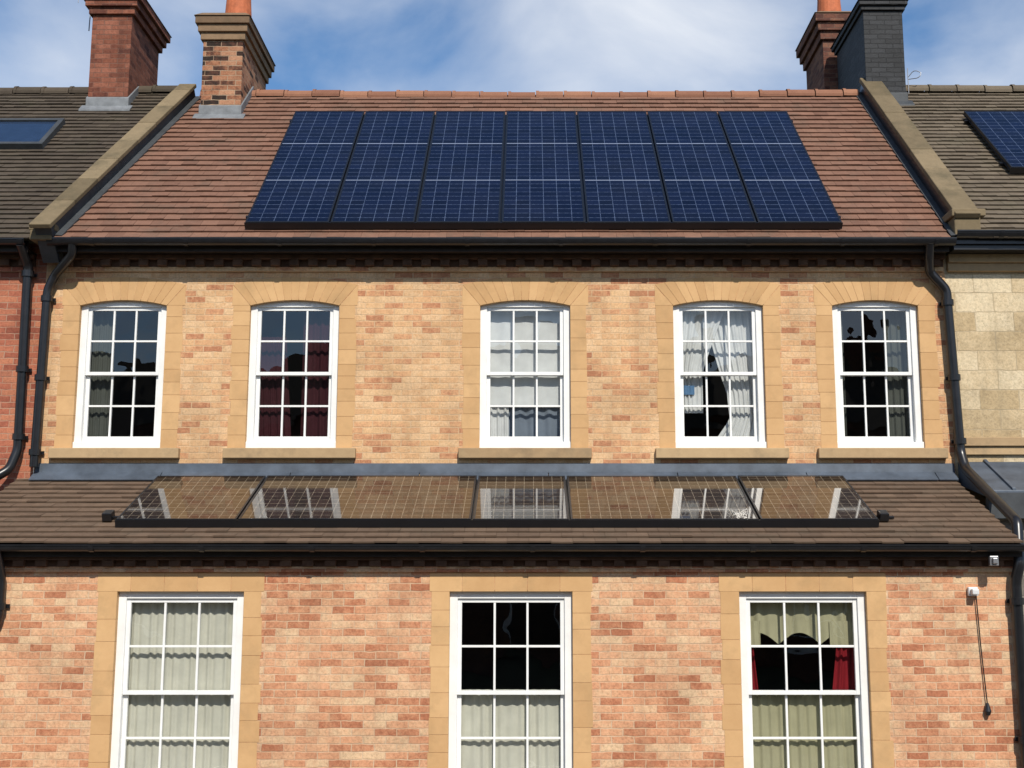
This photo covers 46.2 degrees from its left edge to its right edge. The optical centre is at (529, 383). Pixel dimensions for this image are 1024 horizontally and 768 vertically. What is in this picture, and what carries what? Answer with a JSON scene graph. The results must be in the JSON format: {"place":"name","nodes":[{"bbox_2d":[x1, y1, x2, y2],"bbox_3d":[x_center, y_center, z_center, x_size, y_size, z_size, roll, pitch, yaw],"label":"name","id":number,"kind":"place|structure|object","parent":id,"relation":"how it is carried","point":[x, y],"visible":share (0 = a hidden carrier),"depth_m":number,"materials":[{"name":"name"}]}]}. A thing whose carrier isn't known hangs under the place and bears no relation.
{"place":"outdoors","nodes":[
{"label":"outdoors","id":0,"kind":"place"},
{"bbox_2d":[0,91,171,238],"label":"roof tiles","id":1,"kind":"object","parent":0,"point":[34,183],"visible":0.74,"depth_m":16.25,"materials":[{"name":"concrete"}]},
{"bbox_2d":[0,118,65,149],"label":"skylight frame","id":2,"kind":"object","parent":1,"relation":"on","point":[55,128],"visible":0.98,"depth_m":16.58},
{"bbox_2d":[0,122,55,141],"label":"skylight glass","id":3,"kind":"object","parent":2,"relation":"in","point":[23,131],"visible":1,"depth_m":16.71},
{"bbox_2d":[0,85,177,93],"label":"ridge tiles","id":4,"kind":"object","parent":1,"relation":"on","point":[74,89],"visible":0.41,"depth_m":18.12,"materials":[{"name":"concrete"}]},
{"bbox_2d":[78,0,171,110],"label":"brick chimney","id":5,"kind":"object","parent":1,"relation":"on","point":[130,39],"visible":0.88,"depth_m":17.85,"materials":[{"name":"brick"}]},
{"bbox_2d":[33,260,955,475],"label":"wall","id":6,"kind":"structure","parent":0,"point":[409,377],"depth_m":14.21,"materials":[{"name":"brick"}]},
{"bbox_2d":[28,243,76,466],"bbox_3d":[-5.578,-0.345,14.059,0.609,2.625,0.177,-5,-11,30],"label":"drainpipe","id":7,"kind":"object","parent":6,"relation":"attached to","point":[35,453],"visible":1,"depth_m":14.09,"materials":[{"name":"black paint"}]},
{"bbox_2d":[88,311,113,436],"bbox_3d":[-5.205,-0.099,14.433,0.330,1.755,0.033,0,-9,0],"label":"curtain","id":8,"kind":"object","parent":6,"relation":"hanging from","point":[100,362],"visible":0.68,"depth_m":14.44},
{"bbox_2d":[48,448,179,458],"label":"stone sill","id":9,"kind":"structure","parent":6,"relation":"attached to","point":[113,453],"depth_m":13.97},
{"bbox_2d":[29,84,200,262],"bbox_3d":[-5.385,-2.959,16.023,0.347,3.577,3.942,-1,-9,9],"label":"party wall coping","id":10,"kind":"object","parent":6,"relation":"on","point":[73,202],"visible":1,"depth_m":15.37,"materials":[{"name":"stone"}]},
{"bbox_2d":[29,224,58,244],"bbox_3d":[-5.715,-1.759,14.196,0.310,0.200,0.340,0,-9,0],"label":"kneeler stone","id":11,"kind":"object","parent":10,"relation":"attached to","point":[34,238],"visible":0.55,"depth_m":14.02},
{"bbox_2d":[72,301,166,447],"bbox_3d":[-4.853,-0.102,14.303,1.035,1.790,0.175,0,-9,0],"label":"frame","id":12,"kind":"object","parent":6,"relation":"attached to","point":[78,442],"visible":0.69,"depth_m":14.25,"materials":[{"name":"white paint"}]},
{"bbox_2d":[83,376,157,441],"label":"sash","id":13,"kind":"object","parent":12,"relation":"attached to","point":[109,438],"visible":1,"depth_m":14.25,"materials":[{"name":"white paint"}]},
{"bbox_2d":[85,308,161,375],"bbox_3d":[-4.853,-0.509,14.360,0.875,0.824,0.038,0,-9,0],"label":"sash","id":14,"kind":"object","parent":12,"relation":"attached to","point":[113,341],"visible":1,"depth_m":14.35,"materials":[{"name":"white paint"}]},
{"bbox_2d":[54,277,185,447],"bbox_3d":[-4.853,-0.257,14.268,1.465,2.053,0.104,0,-9,0],"label":"stone surround","id":15,"kind":"object","parent":6,"relation":"attached to","point":[66,398],"visible":1,"depth_m":14.26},
{"bbox_2d":[107,311,158,436],"bbox_3d":[-4.853,0.211,15.258,2.035,2.605,1.600,0,-9,0],"label":"room","id":16,"kind":"object","parent":6,"relation":"attached to","point":[145,388],"depth_m":16.11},
{"bbox_2d":[259,337,290,436],"bbox_3d":[-3.090,0.100,14.391,0.500,1.350,0.034,0,-9,0],"label":"curtain","id":17,"kind":"object","parent":6,"relation":"hanging from","point":[270,394],"visible":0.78,"depth_m":14.39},
{"bbox_2d":[262,311,303,436],"bbox_3d":[-2.808,0.211,15.258,2.065,2.605,1.600,0,-9,0],"label":"room","id":18,"kind":"object","parent":6,"relation":"attached to","point":[272,323],"depth_m":16.18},
{"bbox_2d":[222,448,355,458],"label":"stone sill","id":19,"kind":"structure","parent":6,"relation":"attached to","point":[289,453],"depth_m":13.97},
{"bbox_2d":[245,301,338,447],"bbox_3d":[-2.808,-0.102,14.303,1.065,1.790,0.175,0,-9,0],"label":"frame","id":20,"kind":"object","parent":6,"relation":"attached to","point":[250,437],"visible":0.83,"depth_m":14.25,"materials":[{"name":"white paint"}]},
{"bbox_2d":[254,376,331,441],"bbox_3d":[-2.808,0.282,14.276,0.905,0.844,0.038,0,-9,0],"label":"sash","id":21,"kind":"object","parent":20,"relation":"attached to","point":[281,438],"visible":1,"depth_m":14.24,"materials":[{"name":"white paint"}]},
{"bbox_2d":[256,308,333,375],"bbox_3d":[-2.808,-0.509,14.360,0.905,0.824,0.038,0,-9,0],"label":"sash","id":22,"kind":"object","parent":20,"relation":"attached to","point":[283,341],"visible":1,"depth_m":14.35,"materials":[{"name":"white paint"}]},
{"bbox_2d":[227,277,357,447],"bbox_3d":[-2.808,-0.257,14.268,1.495,2.053,0.104,0,-9,0],"label":"stone surround","id":23,"kind":"object","parent":6,"relation":"attached to","point":[239,364],"visible":0.99,"depth_m":14.27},
{"bbox_2d":[300,311,329,436],"bbox_3d":[-2.507,-0.100,14.423,0.465,1.755,0.032,0,-9,0],"label":"curtain","id":24,"kind":"object","parent":6,"relation":"hanging from","point":[317,386],"visible":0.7,"depth_m":14.42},
{"bbox_2d":[28,463,958,479],"bbox_3d":[-0.412,1.018,13.921,10.735,0.211,0.162,0,-9,0],"label":"lead flashing","id":25,"kind":"object","parent":6,"relation":"attached to","point":[153,471],"visible":0.65,"depth_m":14.00,"materials":[{"name":"metal"}]},
{"bbox_2d":[490,407,508,436],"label":"curtain","id":26,"kind":"object","parent":6,"relation":"hanging from","point":[499,421],"visible":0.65,"depth_m":14.34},
{"bbox_2d":[54,95,950,236],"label":"roof tiles","id":27,"kind":"object","parent":6,"relation":"on","point":[159,189],"visible":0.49,"depth_m":15.66,"materials":[{"name":"red ceramic"}]},
{"bbox_2d":[192,0,275,118],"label":"brick chimney","id":28,"kind":"object","parent":27,"relation":"on","point":[238,65],"visible":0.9,"depth_m":17.52,"materials":[{"name":"brick"}]},
{"bbox_2d":[200,88,858,97],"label":"ridge tiles","id":29,"kind":"object","parent":27,"relation":"on","point":[482,94],"visible":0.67,"depth_m":18.02,"materials":[{"name":"ceramic"}]},
{"bbox_2d":[244,111,842,228],"bbox_3d":[0.160,-2.877,15.702,7.150,2.528,2.728,0,-9,0],"label":"solar panel array","id":30,"kind":"object","parent":27,"relation":"on","point":[542,170],"visible":1,"depth_m":15.38,"materials":[{"name":"glass"}]},
{"bbox_2d":[57,246,948,253],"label":"fascia","id":31,"kind":"structure","parent":6,"relation":"attached to","point":[503,249],"depth_m":14.17,"materials":[{"name":"brown wood"}]},
{"bbox_2d":[46,237,956,245],"bbox_3d":[-0.335,-1.661,14.095,10.650,0.086,0.152,0,-9,0],"label":"gutter","id":32,"kind":"object","parent":31,"relation":"attached to","point":[503,241],"visible":1,"depth_m":14.04,"materials":[{"name":"black paint"}]},
{"bbox_2d":[64,267,943,271],"bbox_3d":[-0.335,-1.369,14.405,10.570,0.055,0.085,0,-9,0],"label":"corbel course","id":33,"kind":"object","parent":6,"relation":"attached to","point":[498,269],"visible":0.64,"depth_m":14.36,"materials":[{"name":"brick"}]},
{"bbox_2d":[63,254,944,266],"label":"dentils","id":34,"kind":"object","parent":33,"relation":"on","point":[498,260],"visible":0.98,"depth_m":14.31,"materials":[{"name":"brick"}]},
{"bbox_2d":[461,277,588,447],"bbox_3d":[-0.058,-0.257,14.268,1.505,2.053,0.104,0,-9,0],"label":"stone surround","id":35,"kind":"object","parent":6,"relation":"attached to","point":[470,425],"visible":1,"depth_m":14.27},
{"bbox_2d":[490,311,559,404],"bbox_3d":[-0.058,-0.350,14.441,1.075,1.255,0.009,0,-9,0],"label":"blind","id":36,"kind":"object","parent":6,"relation":"attached to","point":[501,360],"visible":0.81,"depth_m":14.44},
{"bbox_2d":[479,301,570,447],"bbox_3d":[-0.058,-0.102,14.303,1.075,1.790,0.175,0,-9,0],"label":"frame","id":37,"kind":"object","parent":6,"relation":"attached to","point":[483,443],"visible":0.76,"depth_m":14.24,"materials":[{"name":"white paint"}]},
{"bbox_2d":[486,376,563,441],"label":"sash","id":38,"kind":"object","parent":37,"relation":"attached to","point":[526,439],"visible":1,"depth_m":14.24,"materials":[{"name":"white paint"}]},
{"bbox_2d":[487,308,563,375],"bbox_3d":[-0.058,-0.509,14.360,0.915,0.824,0.038,0,-9,0],"label":"sash","id":39,"kind":"object","parent":37,"relation":"attached to","point":[514,341],"visible":1,"depth_m":14.35,"materials":[{"name":"white paint"}]},
{"bbox_2d":[458,448,591,458],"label":"stone sill","id":40,"kind":"structure","parent":6,"relation":"attached to","point":[524,453],"depth_m":13.97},
{"bbox_2d":[509,407,559,436],"bbox_3d":[0.113,0.524,14.352,0.735,0.500,0.031,0,-9,0],"label":"curtain","id":41,"kind":"object","parent":6,"relation":"hanging from","point":[525,421],"visible":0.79,"depth_m":14.36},
{"bbox_2d":[682,311,723,412],"bbox_3d":[2.047,-0.311,14.436,0.680,1.335,0.034,0,-9,0],"label":"curtain","id":42,"kind":"object","parent":6,"relation":"hanging from","point":[693,353],"visible":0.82,"depth_m":14.46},
{"bbox_2d":[684,346,728,436],"bbox_3d":[2.244,0.211,15.258,2.073,2.605,1.600,0,-9,0],"label":"room","id":43,"kind":"object","parent":6,"relation":"attached to","point":[695,423],"depth_m":16.04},
{"bbox_2d":[655,277,783,447],"bbox_3d":[2.244,-0.257,14.268,1.503,2.053,0.104,0,-9,0],"label":"stone surround","id":44,"kind":"object","parent":6,"relation":"attached to","point":[773,389],"visible":0.98,"depth_m":14.27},
{"bbox_2d":[673,301,766,447],"bbox_3d":[2.244,-0.102,14.303,1.073,1.790,0.175,0,-9,0],"label":"frame","id":45,"kind":"object","parent":6,"relation":"attached to","point":[761,443],"visible":0.73,"depth_m":14.24,"materials":[{"name":"white paint"}]},
{"bbox_2d":[679,308,756,375],"bbox_3d":[2.244,-0.509,14.360,0.913,0.824,0.038,0,-9,0],"label":"sash","id":46,"kind":"object","parent":45,"relation":"attached to","point":[729,341],"visible":1,"depth_m":14.35,"materials":[{"name":"white paint"}]},
{"bbox_2d":[680,376,757,441],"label":"sash","id":47,"kind":"object","parent":45,"relation":"attached to","point":[723,439],"visible":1,"depth_m":14.24,"materials":[{"name":"white paint"}]},
{"bbox_2d":[655,448,788,458],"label":"stone sill","id":48,"kind":"structure","parent":6,"relation":"attached to","point":[721,453],"depth_m":13.97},
{"bbox_2d":[712,311,753,436],"bbox_3d":[2.435,-0.098,14.436,0.690,1.755,0.032,0,-9,0],"label":"curtain","id":49,"kind":"object","parent":6,"relation":"hanging from","point":[741,386],"visible":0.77,"depth_m":14.46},
{"bbox_2d":[841,311,846,436],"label":"curtain","id":50,"kind":"object","parent":6,"relation":"hanging from","point":[844,403],"visible":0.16,"depth_m":14.42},
{"bbox_2d":[842,311,889,436],"bbox_3d":[4.117,0.211,15.258,2.025,2.605,1.600,0,-9,0],"label":"room","id":51,"kind":"object","parent":6,"relation":"attached to","point":[874,362],"depth_m":16.12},
{"bbox_2d":[813,277,942,447],"bbox_3d":[4.117,-0.257,14.268,1.455,2.053,0.104,0,-9,0],"label":"stone surround","id":52,"kind":"object","parent":6,"relation":"attached to","point":[911,292],"visible":0.99,"depth_m":14.26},
{"bbox_2d":[832,301,924,447],"bbox_3d":[4.117,-0.102,14.303,1.025,1.790,0.175,0,-9,0],"label":"frame","id":53,"kind":"object","parent":6,"relation":"attached to","point":[917,414],"visible":0.69,"depth_m":14.24,"materials":[{"name":"white paint"}]},
{"bbox_2d":[837,308,911,375],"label":"sash","id":54,"kind":"object","parent":53,"relation":"attached to","point":[907,341],"visible":1,"depth_m":14.35,"materials":[{"name":"white paint"}]},
{"bbox_2d":[840,376,914,441],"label":"sash","id":55,"kind":"object","parent":53,"relation":"attached to","point":[866,438],"visible":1,"depth_m":14.25,"materials":[{"name":"white paint"}]},
{"bbox_2d":[817,448,947,458],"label":"stone sill","id":56,"kind":"structure","parent":6,"relation":"attached to","point":[882,453],"depth_m":13.97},
{"bbox_2d":[885,311,909,436],"bbox_3d":[4.460,-0.099,14.432,0.340,1.755,0.032,0,-9,0],"label":"curtain","id":57,"kind":"object","parent":6,"relation":"hanging from","point":[895,326],"visible":0.72,"depth_m":14.44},
{"bbox_2d":[856,78,980,236],"bbox_3d":[5.119,-3.083,16.188,0.400,3.564,3.852,0,-9,-1],"label":"party wall coping","id":58,"kind":"object","parent":6,"relation":"on","point":[942,191],"visible":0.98,"depth_m":15.71,"materials":[{"name":"beige stone"}]},
{"bbox_2d":[939,209,985,233],"bbox_3d":[5.160,-1.867,14.315,0.400,0.330,0.460,0,-9,0],"label":"kneeler stone","id":59,"kind":"object","parent":58,"relation":"attached to","point":[955,224],"visible":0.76,"depth_m":14.11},
{"bbox_2d":[0,493,1020,543],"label":"lean to tiles underlay","id":60,"kind":"object","parent":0,"point":[510,543],"visible":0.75,"depth_m":12.03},
{"bbox_2d":[0,0,1023,469],"label":"sky","id":61,"kind":"structure","parent":0,"point":[346,45],"materials":[{"name":"blue"}]},
{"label":"pavement","id":62,"kind":"structure","parent":0,"visible":0},
{"bbox_2d":[0,244,46,490],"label":"wall","id":63,"kind":"structure","parent":62,"relation":"on","point":[10,294],"depth_m":14.23,"materials":[{"name":"red brick"}]},
{"bbox_2d":[0,267,35,271],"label":"corbel course","id":64,"kind":"object","parent":63,"relation":"attached to","point":[11,269],"visible":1,"depth_m":14.36,"materials":[{"name":"red brick"}]},
{"bbox_2d":[0,254,35,266],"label":"dentils","id":65,"kind":"object","parent":64,"relation":"on","point":[10,260],"visible":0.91,"depth_m":14.31,"materials":[{"name":"brick"}]},
{"bbox_2d":[0,241,36,479],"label":"drainpipe","id":66,"kind":"object","parent":63,"relation":"attached to","point":[23,369],"visible":1,"depth_m":14.08,"materials":[{"name":"black paint"}]},
{"bbox_2d":[0,240,36,255],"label":"fascia","id":67,"kind":"structure","parent":63,"relation":"attached to","point":[8,249],"depth_m":14.17,"materials":[{"name":"brown wood"}]},
{"bbox_2d":[0,238,27,244],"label":"gutter","id":68,"kind":"object","parent":67,"relation":"attached to","point":[11,241],"visible":1,"depth_m":14.05,"materials":[{"name":"black paint"}]},
{"bbox_2d":[0,566,1020,767],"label":"wall","id":69,"kind":"structure","parent":62,"relation":"on","point":[344,675],"depth_m":12.05,"materials":[{"name":"brick"}]},
{"bbox_2d":[0,552,9,622],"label":"drainpipe","id":70,"kind":"object","parent":69,"relation":"attached to","point":[3,605],"visible":1,"depth_m":12.06,"materials":[{"name":"black paint"}]},
{"bbox_2d":[88,573,264,767],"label":"stone surround","id":71,"kind":"object","parent":69,"relation":"attached to","point":[104,661],"visible":1,"depth_m":12.09,"materials":[{"name":"stone"}]},
{"bbox_2d":[110,591,245,767],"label":"frame","id":72,"kind":"object","parent":69,"relation":"attached to","point":[117,721],"visible":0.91,"depth_m":12.12,"materials":[{"name":"white paint"}]},
{"bbox_2d":[120,695,233,767],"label":"sash","id":73,"kind":"object","parent":72,"relation":"attached to","point":[124,732],"visible":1,"depth_m":12.07,"materials":[{"name":"white paint"}]},
{"bbox_2d":[125,603,233,767],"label":"curtain","id":74,"kind":"object","parent":72,"relation":"hanging from","point":[145,663],"visible":0.8,"depth_m":12.23,"materials":[{"name":"fabric"}]},
{"bbox_2d":[123,599,236,694],"bbox_3d":[-3.542,2.662,12.181,1.125,0.954,0.038,0,-9,0],"label":"sash","id":75,"kind":"object","parent":72,"relation":"attached to","point":[161,691],"visible":1,"depth_m":12.17,"materials":[{"name":"white paint"}]},
{"bbox_2d":[5,567,1012,571],"bbox_3d":[-0.500,1.886,12.213,10.900,0.055,0.085,0,-9,0],"label":"corbel course","id":76,"kind":"object","parent":69,"relation":"attached to","point":[508,569],"visible":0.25,"depth_m":12.17,"materials":[{"name":"brick"}]},
{"bbox_2d":[3,557,1013,565],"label":"dentils","id":77,"kind":"object","parent":76,"relation":"on","point":[499,561],"visible":0.95,"depth_m":12.12,"materials":[{"name":"brick"}]},
{"bbox_2d":[427,573,592,767],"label":"stone surround","id":78,"kind":"object","parent":69,"relation":"attached to","point":[437,754],"visible":1,"depth_m":12.09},
{"bbox_2d":[448,591,572,767],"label":"frame","id":79,"kind":"object","parent":69,"relation":"attached to","point":[455,596],"visible":1,"depth_m":12.13,"materials":[{"name":"white paint"}]},
{"bbox_2d":[461,689,560,767],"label":"curtain","id":80,"kind":"object","parent":79,"relation":"hanging from","point":[477,715],"visible":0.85,"depth_m":12.15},
{"bbox_2d":[457,599,564,694],"bbox_3d":[-0.193,2.662,12.181,1.085,0.954,0.038,0,-9,0],"label":"sash","id":81,"kind":"object","parent":79,"relation":"attached to","point":[527,691],"visible":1,"depth_m":12.16,"materials":[{"name":"white paint"}]},
{"bbox_2d":[457,695,564,767],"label":"sash","id":82,"kind":"object","parent":79,"relation":"attached to","point":[527,737],"visible":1,"depth_m":12.07,"materials":[{"name":"white paint"}]},
{"bbox_2d":[2,552,1021,556],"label":"fascia","id":83,"kind":"structure","parent":69,"relation":"attached to","point":[507,554],"depth_m":12.07,"materials":[{"name":"brown wood"}]},
{"bbox_2d":[0,479,1023,542],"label":"lean to tiles","id":84,"kind":"object","parent":83,"relation":"on","point":[61,514],"visible":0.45,"depth_m":12.31,"materials":[{"name":"brown ceramic"}]},
{"bbox_2d":[115,475,878,526],"bbox_3d":[-0.340,1.264,13.068,7.960,0.644,1.346,0,-9,0],"label":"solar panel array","id":85,"kind":"object","parent":84,"relation":"on","point":[500,501],"visible":1,"depth_m":12.88,"materials":[{"name":"glass"}]},
{"bbox_2d":[958,459,1023,495],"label":"lead bay roof","id":86,"kind":"structure","parent":84,"relation":"on","point":[1002,476],"depth_m":13.65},
{"bbox_2d":[986,492,1023,518],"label":"bay fascia","id":87,"kind":"structure","parent":86,"relation":"attached to","point":[1014,501],"depth_m":13.08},
{"bbox_2d":[0,544,1023,551],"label":"gutter","id":88,"kind":"object","parent":83,"relation":"attached to","point":[511,547],"visible":1,"depth_m":11.95,"materials":[{"name":"black paint"}]},
{"bbox_2d":[461,591,572,689],"bbox_3d":[-0.193,3.482,12.887,2.245,2.735,1.250,0,-9,0],"label":"room","id":89,"kind":"object","parent":69,"relation":"attached to","point":[478,629],"depth_m":13.60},
{"bbox_2d":[753,633,835,689],"bbox_3d":[2.765,3.482,12.887,2.290,2.735,1.250,0,-9,0],"label":"room","id":90,"kind":"object","parent":69,"relation":"attached to","point":[802,668],"depth_m":13.57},
{"bbox_2d":[738,591,871,767],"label":"frame","id":91,"kind":"object","parent":69,"relation":"attached to","point":[859,596],"visible":0.94,"depth_m":12.13,"materials":[{"name":"white paint"}]},
{"bbox_2d":[750,621,760,644],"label":"curtain","id":92,"kind":"object","parent":91,"relation":"hanging from","point":[755,638],"visible":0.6,"depth_m":12.29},
{"bbox_2d":[750,603,851,643],"bbox_3d":[2.765,2.405,12.340,1.290,0.540,0.039,0,-9,0],"label":"valance","id":93,"kind":"object","parent":91,"relation":"hanging from","point":[801,617],"visible":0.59,"depth_m":12.34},
{"bbox_2d":[746,599,860,694],"bbox_3d":[2.765,2.662,12.181,1.130,0.954,0.038,0,-9,0],"label":"sash","id":94,"kind":"object","parent":91,"relation":"attached to","point":[821,691],"visible":1,"depth_m":12.17,"materials":[{"name":"white paint"}]},
{"bbox_2d":[752,695,856,767],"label":"curtain","id":95,"kind":"object","parent":91,"relation":"hanging from","point":[768,714],"visible":0.84,"depth_m":12.15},
{"bbox_2d":[749,695,861,767],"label":"sash","id":96,"kind":"object","parent":91,"relation":"attached to","point":[858,732],"visible":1,"depth_m":12.07,"materials":[{"name":"white paint"}]},
{"bbox_2d":[829,621,852,644],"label":"curtain","id":97,"kind":"object","parent":91,"relation":"hanging from","point":[841,632],"visible":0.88,"depth_m":12.29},
{"bbox_2d":[719,573,894,767],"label":"stone surround","id":98,"kind":"object","parent":69,"relation":"attached to","point":[882,746],"visible":1,"depth_m":12.09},
{"bbox_2d":[832,647,854,689],"bbox_3d":[3.240,2.938,12.274,0.340,0.615,0.032,0,-9,0],"label":"curtain","id":99,"kind":"object","parent":69,"relation":"hanging from","point":[844,676],"visible":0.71,"depth_m":12.28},
{"bbox_2d":[924,244,1023,767],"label":"drainpipe","id":100,"kind":"object","parent":69,"relation":"attached to","point":[1015,601],"visible":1,"depth_m":13.24,"materials":[{"name":"black paint"}]},
{"bbox_2d":[967,587,991,715],"bbox_3d":[4.513,2.672,12.018,0.165,1.260,0.119,0,-9,0],"label":"hanging cable","id":101,"kind":"object","parent":69,"relation":"attached to","point":[972,591],"visible":1,"depth_m":12.05,"materials":[{"name":"black plastic"}]},
{"bbox_2d":[944,258,1023,506],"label":"wall","id":102,"kind":"structure","parent":62,"relation":"on","point":[988,310],"depth_m":14.25,"materials":[{"name":"stone"}]},
{"bbox_2d":[946,254,1023,271],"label":"cornice","id":103,"kind":"structure","parent":102,"relation":"attached to","point":[984,262],"depth_m":14.35,"materials":[{"name":"stone"}]},
{"bbox_2d":[946,239,1023,255],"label":"fascia","id":104,"kind":"structure","parent":102,"relation":"attached to","point":[988,246],"depth_m":14.15,"materials":[{"name":"black paint"}]},
{"bbox_2d":[964,437,1023,454],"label":"string course","id":105,"kind":"object","parent":102,"relation":"attached to","point":[994,445],"visible":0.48,"depth_m":14.02,"materials":[{"name":"stone"}]},
{"bbox_3d":[8.550,-2.153,19.961,6.900,3.800,4.100,0,-9,0],"label":"rear roof","id":106,"kind":"object","parent":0,"visible":0},
{"bbox_2d":[795,0,850,89],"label":"brick chimney","id":107,"kind":"object","parent":106,"relation":"on","point":[816,57],"visible":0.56,"depth_m":19.90,"materials":[{"name":"brick"}]},
{"bbox_2d":[901,91,1023,238],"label":"roof tiles","id":108,"kind":"object","parent":106,"relation":"on","point":[998,197],"visible":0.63,"depth_m":16.32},
{"bbox_2d":[830,0,914,105],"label":"black painted chimney","id":109,"kind":"object","parent":108,"relation":"on","point":[868,44],"visible":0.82,"depth_m":18.02,"materials":[{"name":"brick"}]},
{"bbox_2d":[906,84,1023,91],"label":"ridge tiles","id":110,"kind":"object","parent":108,"relation":"on","point":[985,88],"visible":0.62,"depth_m":18.14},
{"bbox_2d":[957,230,1023,238],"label":"gutter","id":111,"kind":"object","parent":108,"relation":"attached to","point":[969,234],"visible":1,"depth_m":14.04,"materials":[{"name":"black paint"}]},
{"bbox_2d":[963,111,1023,173],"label":"solar panel array","id":112,"kind":"object","parent":108,"relation":"on","point":[1001,133],"visible":1,"depth_m":16.54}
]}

